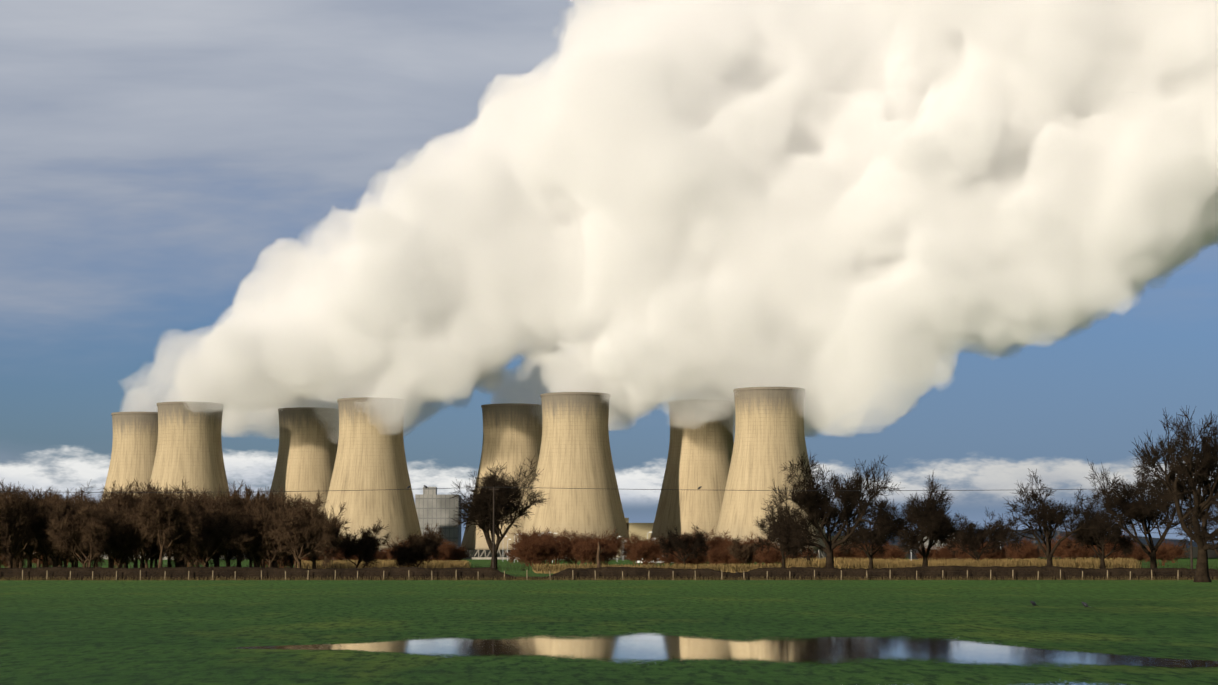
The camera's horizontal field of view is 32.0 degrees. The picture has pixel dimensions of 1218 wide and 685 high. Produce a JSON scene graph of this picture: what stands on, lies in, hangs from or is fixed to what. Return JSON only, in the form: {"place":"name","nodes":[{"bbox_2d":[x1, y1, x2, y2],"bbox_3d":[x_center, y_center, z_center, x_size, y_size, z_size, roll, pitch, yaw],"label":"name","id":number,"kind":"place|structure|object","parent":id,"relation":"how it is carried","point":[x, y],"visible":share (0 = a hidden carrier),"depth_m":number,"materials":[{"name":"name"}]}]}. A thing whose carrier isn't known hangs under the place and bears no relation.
{"place":"outdoors","nodes":[
{"label":"outdoors","id":0,"kind":"place"},
{"bbox_2d":[33,487,954,559],"bbox_3d":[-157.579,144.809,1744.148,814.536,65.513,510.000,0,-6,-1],"label":"boiler house","id":1,"kind":"structure","parent":0,"point":[433,508],"depth_m":1939.07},
{"bbox_2d":[0,558,1217,684],"bbox_3d":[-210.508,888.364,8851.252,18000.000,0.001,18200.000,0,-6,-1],"label":"ground","id":2,"kind":"structure","parent":0,"point":[124,632],"depth_m":100.19,"materials":[{"name":"green plant"}]},
{"bbox_2d":[0,523,22,564],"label":"copse tree","id":3,"kind":"object","parent":2,"relation":"on","point":[5,543],"visible":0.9,"depth_m":283.20,"materials":[{"name":"brown plant"}]},
{"bbox_2d":[0,489,25,541],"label":"copse tree","id":4,"kind":"object","parent":2,"relation":"on","point":[15,529],"visible":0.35,"depth_m":287.36,"materials":[{"name":"brown plant"}]},
{"bbox_2d":[0,492,45,567],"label":"copse tree","id":5,"kind":"object","parent":2,"relation":"on","point":[29,555],"visible":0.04,"depth_m":309.50,"materials":[{"name":"brown plant"}]},
{"bbox_2d":[0,479,55,567],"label":"copse tree","id":6,"kind":"object","parent":2,"relation":"on","point":[4,513],"visible":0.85,"depth_m":287.06,"materials":[{"name":"brown plant"}]},
{"bbox_2d":[12,503,64,567],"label":"copse tree","id":7,"kind":"object","parent":2,"relation":"on","point":[16,562],"depth_m":310.59,"materials":[{"name":"brown plant"}]},
{"bbox_2d":[18,492,81,566],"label":"copse tree","id":8,"kind":"object","parent":2,"relation":"on","point":[39,523],"visible":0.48,"depth_m":294.26,"materials":[{"name":"brown plant"}]},
{"bbox_2d":[17,483,106,566],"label":"copse tree","id":9,"kind":"object","parent":2,"relation":"on","point":[56,558],"visible":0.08,"depth_m":300.68,"materials":[{"name":"brown plant"}]},
{"bbox_2d":[43,487,88,566],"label":"copse tree","id":10,"kind":"object","parent":2,"relation":"on","point":[60,560],"visible":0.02,"depth_m":328.01,"materials":[{"name":"brown plant"}]},
{"bbox_2d":[35,490,119,567],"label":"copse tree","id":11,"kind":"object","parent":2,"relation":"on","point":[64,560],"visible":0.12,"depth_m":294.44,"materials":[{"name":"brown plant"}]},
{"bbox_2d":[45,498,124,566],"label":"copse tree","id":12,"kind":"object","parent":2,"relation":"on","point":[97,530],"visible":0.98,"depth_m":284.63,"materials":[{"name":"brown plant"}]},
{"bbox_2d":[42,496,140,567],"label":"copse tree","id":13,"kind":"object","parent":2,"relation":"on","point":[74,537],"visible":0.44,"depth_m":287.63,"materials":[{"name":"brown plant"}]},
{"bbox_2d":[72,490,131,567],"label":"copse tree","id":14,"kind":"object","parent":2,"relation":"on","point":[111,564],"visible":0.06,"depth_m":323.67,"materials":[{"name":"brown plant"}]},
{"bbox_2d":[93,513,141,567],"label":"copse tree","id":15,"kind":"object","parent":2,"relation":"on","point":[122,548],"visible":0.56,"depth_m":290.79,"materials":[{"name":"brown plant"}]},
{"bbox_2d":[93,491,145,567],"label":"copse tree","id":16,"kind":"object","parent":2,"relation":"on","point":[130,507],"depth_m":308.32,"materials":[{"name":"brown plant"}]},
{"bbox_2d":[85,412,157,558],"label":"cooling tower","id":17,"kind":"structure","parent":2,"relation":"on","point":[134,443],"depth_m":1649.43,"materials":[{"name":"concrete"}]},
{"bbox_2d":[98,479,153,567],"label":"copse tree","id":18,"kind":"object","parent":2,"relation":"on","point":[116,495],"visible":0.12,"depth_m":307.61,"materials":[{"name":"brown plant"}]},
{"bbox_2d":[114,499,193,567],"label":"copse tree","id":19,"kind":"object","parent":2,"relation":"on","point":[148,546],"visible":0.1,"depth_m":301.17,"materials":[{"name":"brown plant"}]},
{"bbox_2d":[128,500,189,567],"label":"copse tree","id":20,"kind":"object","parent":2,"relation":"on","point":[142,534],"visible":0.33,"depth_m":289.80,"materials":[{"name":"brown plant"}]},
{"bbox_2d":[133,479,203,567],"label":"copse tree","id":21,"kind":"object","parent":2,"relation":"on","point":[166,512],"visible":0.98,"depth_m":284.60,"materials":[{"name":"brown plant"}]},
{"bbox_2d":[137,487,218,566],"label":"copse tree","id":22,"kind":"object","parent":2,"relation":"on","point":[199,500],"depth_m":304.11,"materials":[{"name":"brown plant"}]},
{"bbox_2d":[128,402,245,559],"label":"cooling tower","id":23,"kind":"structure","parent":2,"relation":"on","point":[189,446],"depth_m":1541.78,"materials":[{"name":"concrete"}]},
{"bbox_2d":[171,507,228,566],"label":"copse tree","id":24,"kind":"object","parent":2,"relation":"on","point":[191,562],"visible":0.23,"depth_m":291.59,"materials":[{"name":"brown plant"}]},
{"bbox_2d":[182,506,235,566],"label":"copse tree","id":25,"kind":"object","parent":2,"relation":"on","point":[229,554],"depth_m":309.40,"materials":[{"name":"brown plant"}]},
{"bbox_2d":[173,502,254,566],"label":"copse tree","id":26,"kind":"object","parent":2,"relation":"on","point":[188,538],"visible":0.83,"depth_m":291.15,"materials":[{"name":"brown plant"}]},
{"bbox_2d":[185,480,244,566],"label":"copse tree","id":27,"kind":"object","parent":2,"relation":"on","point":[233,491],"depth_m":351.63,"materials":[{"name":"brown plant"}]},
{"bbox_2d":[179,488,254,566],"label":"copse tree","id":28,"kind":"object","parent":2,"relation":"on","point":[216,555],"visible":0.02,"depth_m":321.58,"materials":[{"name":"brown plant"}]},
{"bbox_2d":[199,502,259,566],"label":"copse tree","id":29,"kind":"object","parent":2,"relation":"on","point":[218,541],"visible":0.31,"depth_m":295.17,"materials":[{"name":"brown plant"}]},
{"bbox_2d":[204,493,257,566],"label":"copse tree","id":30,"kind":"object","parent":2,"relation":"on","point":[218,498],"visible":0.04,"depth_m":309.81,"materials":[{"name":"brown plant"}]},
{"bbox_2d":[208,484,281,566],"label":"copse tree","id":31,"kind":"object","parent":2,"relation":"on","point":[236,499],"visible":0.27,"depth_m":305.88,"materials":[{"name":"brown plant"}]},
{"bbox_2d":[231,512,285,566],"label":"copse tree","id":32,"kind":"object","parent":2,"relation":"on","point":[262,549],"visible":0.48,"depth_m":294.08,"materials":[{"name":"brown plant"}]},
{"bbox_2d":[217,489,300,567],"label":"copse tree","id":33,"kind":"object","parent":2,"relation":"on","point":[263,563],"visible":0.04,"depth_m":310.00,"materials":[{"name":"brown plant"}]},
{"bbox_2d":[230,495,302,567],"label":"copse tree","id":34,"kind":"object","parent":2,"relation":"on","point":[247,513],"visible":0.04,"depth_m":305.29,"materials":[{"name":"brown plant"}]},
{"bbox_2d":[238,502,299,566],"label":"copse tree","id":35,"kind":"object","parent":2,"relation":"on","point":[257,527],"visible":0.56,"depth_m":293.33,"materials":[{"name":"brown plant"}]},
{"bbox_2d":[258,486,309,567],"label":"copse tree","id":36,"kind":"object","parent":2,"relation":"on","point":[275,496],"depth_m":324.15,"materials":[{"name":"brown plant"}]},
{"bbox_2d":[277,507,321,567],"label":"copse tree","id":37,"kind":"object","parent":2,"relation":"on","point":[310,536],"visible":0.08,"depth_m":294.85,"materials":[{"name":"brown plant"}]},
{"bbox_2d":[271,407,338,513],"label":"cooling tower","id":38,"kind":"structure","parent":2,"relation":"on","point":[306,456],"depth_m":1601.81,"materials":[{"name":"concrete"}]},
{"bbox_2d":[268,493,347,567],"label":"copse tree","id":39,"kind":"object","parent":2,"relation":"on","point":[295,522],"visible":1,"depth_m":288.01,"materials":[{"name":"brown plant"}]},
{"bbox_2d":[275,492,349,567],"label":"copse tree","id":40,"kind":"object","parent":2,"relation":"on","point":[288,504],"visible":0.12,"depth_m":310.24,"materials":[{"name":"brown plant"}]},
{"bbox_2d":[291,502,350,568],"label":"copse tree","id":41,"kind":"object","parent":2,"relation":"on","point":[313,559],"visible":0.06,"depth_m":307.96,"materials":[{"name":"brown plant"}]},
{"bbox_2d":[336,517,391,567],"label":"bush","id":42,"kind":"object","parent":2,"relation":"on","point":[365,545],"visible":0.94,"depth_m":319.95,"materials":[{"name":"black plant"}]},
{"bbox_2d":[324,397,432,559],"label":"cooling tower","id":43,"kind":"structure","parent":2,"relation":"on","point":[370,462],"depth_m":1497.87,"materials":[{"name":"concrete"}]},
{"bbox_2d":[388,521,444,566],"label":"bush","id":44,"kind":"object","parent":2,"relation":"on","point":[421,549],"visible":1,"depth_m":324.36,"materials":[{"name":"black plant"}]},
{"bbox_2d":[429,538,459,561],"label":"bush","id":45,"kind":"object","parent":2,"relation":"on","point":[445,554],"visible":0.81,"depth_m":506.24,"materials":[{"name":"orange plant"}]},
{"bbox_2d":[435,537,468,561],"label":"bush","id":46,"kind":"object","parent":2,"relation":"on","point":[462,555],"visible":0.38,"depth_m":512.26,"materials":[{"name":"orange plant"}]},
{"bbox_2d":[489,487,498,567],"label":"utility pole","id":47,"kind":"object","parent":2,"relation":"on","point":[493,550],"visible":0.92,"depth_m":281.25,"materials":[{"name":"brown wood"}]},
{"bbox_2d":[0,487,1197,492],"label":"overhead wire","id":48,"kind":"object","parent":47,"relation":"attached to","point":[594,488],"visible":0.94,"depth_m":282.36,"materials":[{"name":"black metal"}]},
{"bbox_2d":[450,456,546,569],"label":"oak tree","id":49,"kind":"object","parent":2,"relation":"on","point":[481,508],"visible":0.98,"depth_m":290.21,"materials":[{"name":"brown plant"}]},
{"bbox_2d":[461,403,541,558],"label":"cooling tower","id":50,"kind":"structure","parent":2,"relation":"on","point":[512,435],"depth_m":1560.03,"materials":[{"name":"concrete"}]},
{"bbox_2d":[505,527,543,565],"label":"bush","id":51,"kind":"object","parent":2,"relation":"on","point":[512,558],"visible":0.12,"depth_m":636.35,"materials":[{"name":"orange plant"}]},
{"bbox_2d":[508,533,561,566],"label":"bush","id":52,"kind":"object","parent":2,"relation":"on","point":[521,554],"visible":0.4,"depth_m":592.44,"materials":[{"name":"orange plant"}]},
{"bbox_2d":[517,537,552,566],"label":"bush","id":53,"kind":"object","parent":2,"relation":"on","point":[534,556],"visible":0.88,"depth_m":589.33,"materials":[{"name":"orange plant"}]},
{"bbox_2d":[515,528,561,563],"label":"bush","id":54,"kind":"object","parent":2,"relation":"on","point":[528,537],"visible":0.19,"depth_m":625.43,"materials":[{"name":"orange plant"}]},
{"bbox_2d":[543,531,590,564],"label":"bush","id":55,"kind":"object","parent":2,"relation":"on","point":[564,545],"visible":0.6,"depth_m":612.88,"materials":[{"name":"orange plant"}]},
{"bbox_2d":[515,392,629,559],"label":"cooling tower","id":56,"kind":"structure","parent":2,"relation":"on","point":[575,450],"depth_m":1447.94,"materials":[{"name":"concrete"}]},
{"bbox_2d":[560,528,593,564],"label":"bush","id":57,"kind":"object","parent":2,"relation":"on","point":[574,538],"visible":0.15,"depth_m":676.88,"materials":[{"name":"orange plant"}]},
{"bbox_2d":[570,539,603,563],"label":"bush","id":58,"kind":"object","parent":2,"relation":"on","point":[582,552],"visible":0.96,"depth_m":586.19,"materials":[{"name":"orange plant"}]},
{"bbox_2d":[573,533,617,566],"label":"bush","id":59,"kind":"object","parent":2,"relation":"on","point":[605,552],"visible":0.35,"depth_m":595.85,"materials":[{"name":"orange plant"}]},
{"bbox_2d":[22,570,1178,579],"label":"fence posts","id":60,"kind":"object","parent":2,"relation":"on","point":[595,574],"visible":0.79,"depth_m":279.94,"materials":[{"name":"wood"}]},
{"bbox_2d":[586,528,625,564],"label":"bush","id":61,"kind":"object","parent":2,"relation":"on","point":[617,542],"visible":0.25,"depth_m":681.59,"materials":[{"name":"orange plant"}]},
{"bbox_2d":[0,566,1217,579],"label":"hedge","id":62,"kind":"object","parent":2,"relation":"on","point":[934,572],"visible":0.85,"depth_m":280.83,"materials":[{"name":"brown plant"}]},
{"bbox_2d":[1,563,1217,570],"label":"hedge shoots","id":63,"kind":"object","parent":62,"relation":"attached to","point":[719,568],"visible":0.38,"depth_m":281.56,"materials":[{"name":"brown plant"}]},
{"bbox_2d":[620,532,657,564],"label":"bush","id":64,"kind":"object","parent":2,"relation":"on","point":[630,539],"visible":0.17,"depth_m":624.40,"materials":[{"name":"orange plant"}]},
{"bbox_2d":[618,534,663,564],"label":"bush","id":65,"kind":"object","parent":2,"relation":"on","point":[631,546],"visible":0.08,"depth_m":607.29,"materials":[{"name":"orange plant"}]},
{"bbox_2d":[623,537,661,566],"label":"bush","id":66,"kind":"object","parent":2,"relation":"on","point":[649,552],"visible":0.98,"depth_m":593.20,"materials":[{"name":"orange plant"}]},
{"bbox_2d":[656,550,678,566],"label":"bush","id":67,"kind":"object","parent":2,"relation":"on","point":[669,559],"visible":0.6,"depth_m":499.90,"materials":[{"name":"orange plant"}]},
{"bbox_2d":[654,522,711,565],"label":"bush","id":68,"kind":"object","parent":2,"relation":"on","point":[676,544],"visible":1,"depth_m":461.04,"materials":[{"name":"brown plant"}]},
{"bbox_2d":[672,551,698,564],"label":"bush","id":69,"kind":"object","parent":2,"relation":"on","point":[689,560],"visible":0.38,"depth_m":487.25,"materials":[{"name":"orange plant"}]},
{"bbox_2d":[163,543,1217,557],"bbox_3d":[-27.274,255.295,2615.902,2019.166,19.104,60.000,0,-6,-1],"label":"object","id":70,"kind":"object","parent":2,"relation":"on","point":[1212,554],"depth_m":2599.84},
{"bbox_2d":[650,399,734,542],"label":"cooling tower","id":71,"kind":"structure","parent":2,"relation":"on","point":[698,456],"depth_m":1515.20,"materials":[{"name":"concrete"}]},
{"bbox_2d":[704,527,730,550],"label":"bush","id":72,"kind":"object","parent":2,"relation":"on","point":[712,541],"visible":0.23,"depth_m":609.28,"materials":[{"name":"orange plant"}]},
{"bbox_2d":[297,557,1141,573],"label":"dry grass","id":73,"kind":"structure","parent":2,"relation":"on","point":[902,563],"depth_m":414.63,"materials":[{"name":"dry reed"},{"name":"straw"}]},
{"bbox_2d":[706,545,732,564],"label":"bush","id":74,"kind":"object","parent":2,"relation":"on","point":[714,556],"visible":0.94,"depth_m":518.32,"materials":[{"name":"orange plant"}]},
{"bbox_2d":[617,518,842,556],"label":"turbine hall","id":75,"kind":"structure","parent":2,"relation":"on","point":[642,529],"depth_m":1792.53,"materials":[{"name":"painted metal cladding"}]},
{"bbox_2d":[714,535,758,552],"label":"bush","id":76,"kind":"object","parent":2,"relation":"on","point":[728,544],"visible":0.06,"depth_m":594.79,"materials":[{"name":"orange plant"}]},
{"bbox_2d":[726,536,757,562],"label":"bush","id":77,"kind":"object","parent":2,"relation":"on","point":[738,550],"visible":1,"depth_m":481.35,"materials":[{"name":"brown plant"}]},
{"bbox_2d":[752,546,787,565],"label":"bush","id":78,"kind":"object","parent":2,"relation":"on","point":[772,557],"visible":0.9,"depth_m":471.15,"materials":[{"name":"orange plant"}]},
{"bbox_2d":[715,387,826,559],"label":"cooling tower","id":79,"kind":"structure","parent":2,"relation":"on","point":[769,439],"depth_m":1404.14,"materials":[{"name":"concrete"}]},
{"bbox_2d":[751,491,823,567],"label":"oak tree","id":80,"kind":"object","parent":2,"relation":"on","point":[770,527],"visible":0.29,"depth_m":351.45,"materials":[{"name":"brown plant"}]},
{"bbox_2d":[761,452,902,567],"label":"oak tree","id":81,"kind":"object","parent":2,"relation":"on","point":[816,507],"visible":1,"depth_m":288.48,"materials":[{"name":"brown plant"}]},
{"bbox_2d":[833,545,854,559],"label":"bush","id":82,"kind":"object","parent":2,"relation":"on","point":[837,553],"visible":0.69,"depth_m":665.07,"materials":[{"name":"orange plant"}]},
{"bbox_2d":[830,497,912,568],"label":"oak tree","id":83,"kind":"object","parent":2,"relation":"on","point":[855,535],"visible":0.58,"depth_m":341.43,"materials":[{"name":"brown plant"}]},
{"bbox_2d":[855,544,890,560],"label":"bush","id":84,"kind":"object","parent":2,"relation":"on","point":[875,555],"visible":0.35,"depth_m":666.38,"materials":[{"name":"orange plant"}]},
{"bbox_2d":[878,542,909,558],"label":"bush","id":85,"kind":"object","parent":2,"relation":"on","point":[894,553],"visible":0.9,"depth_m":659.98,"materials":[{"name":"orange plant"}]},
{"bbox_2d":[890,472,963,566],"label":"oak tree","id":86,"kind":"object","parent":2,"relation":"on","point":[932,521],"visible":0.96,"depth_m":289.57,"materials":[{"name":"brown plant"}]},
{"bbox_2d":[915,541,940,560],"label":"bush","id":87,"kind":"object","parent":2,"relation":"on","point":[918,554],"visible":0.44,"depth_m":673.05,"materials":[{"name":"orange plant"}]},
{"bbox_2d":[930,545,954,559],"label":"bush","id":88,"kind":"object","parent":2,"relation":"on","point":[943,553],"visible":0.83,"depth_m":667.51,"materials":[{"name":"orange plant"}]},
{"bbox_2d":[958,542,998,559],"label":"bush","id":89,"kind":"object","parent":2,"relation":"on","point":[982,556],"visible":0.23,"depth_m":652.60,"materials":[{"name":"orange plant"}]},
{"bbox_2d":[942,507,1017,559],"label":"oak tree","id":90,"kind":"object","parent":2,"relation":"on","point":[968,534],"visible":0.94,"depth_m":431.69,"materials":[{"name":"brown plant"}]},
{"bbox_2d":[1003,537,1040,558],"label":"bush","id":91,"kind":"object","parent":2,"relation":"on","point":[1027,542],"visible":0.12,"depth_m":700.78,"materials":[{"name":"orange plant"}]},
{"bbox_2d":[1015,542,1039,559],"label":"bush","id":92,"kind":"object","parent":2,"relation":"on","point":[1029,552],"visible":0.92,"depth_m":680.85,"materials":[{"name":"orange plant"}]},
{"bbox_2d":[984,469,1123,565],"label":"tree","id":93,"kind":"object","parent":2,"relation":"on","point":[1058,515],"visible":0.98,"depth_m":287.63,"materials":[{"name":"brown plant"}]},
{"bbox_2d":[1043,532,1085,558],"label":"bush","id":94,"kind":"object","parent":2,"relation":"on","point":[1058,552],"visible":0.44,"depth_m":866.34,"materials":[{"name":"orange plant"}]},
{"bbox_2d":[1059,540,1091,560],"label":"bush","id":95,"kind":"object","parent":2,"relation":"on","point":[1075,553],"visible":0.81,"depth_m":735.75,"materials":[{"name":"orange plant"}]},
{"bbox_2d":[1063,488,1138,567],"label":"oak tree","id":96,"kind":"object","parent":2,"relation":"on","point":[1081,536],"visible":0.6,"depth_m":323.23,"materials":[{"name":"brown plant"}]},
{"bbox_2d":[1099,538,1133,559],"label":"bush","id":97,"kind":"object","parent":2,"relation":"on","point":[1108,550],"visible":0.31,"depth_m":715.21,"materials":[{"name":"orange plant"}]},
{"bbox_2d":[1084,459,1200,567],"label":"oak tree","id":98,"kind":"object","parent":2,"relation":"on","point":[1139,509],"visible":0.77,"depth_m":299.10,"materials":[{"name":"brown plant"}]},
{"bbox_2d":[1145,543,1174,565],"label":"bush","id":99,"kind":"object","parent":2,"relation":"on","point":[1163,554],"visible":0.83,"depth_m":657.41,"materials":[{"name":"orange plant"}]},
{"bbox_2d":[1129,405,1217,581],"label":"oak tree","id":100,"kind":"object","parent":2,"relation":"on","point":[1200,466],"visible":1,"depth_m":258.02,"materials":[{"name":"brown plant"}]},
{"bbox_2d":[1159,542,1189,562],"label":"bush","id":101,"kind":"object","parent":2,"relation":"on","point":[1177,554],"visible":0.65,"depth_m":865.13,"materials":[{"name":"orange plant"}]},
{"bbox_2d":[0,575,1217,579],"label":"grass","id":102,"kind":"structure","parent":0,"point":[624,578],"depth_m":279.37,"materials":[{"name":"green plant"}]},
{"bbox_2d":[0,0,1217,543],"label":"sky","id":103,"kind":"structure","parent":0,"point":[979,238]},
{"bbox_2d":[234,633,1217,684],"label":"flood water","id":104,"kind":"structure","parent":0,"point":[827,650],"depth_m":74.69,"materials":[{"name":"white liquid"}]},
{"bbox_2d":[831,529,1215,547],"bbox_3d":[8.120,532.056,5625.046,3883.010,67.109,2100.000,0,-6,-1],"label":"distant hills","id":105,"kind":"structure","parent":0,"point":[1156,540],"depth_m":5013.72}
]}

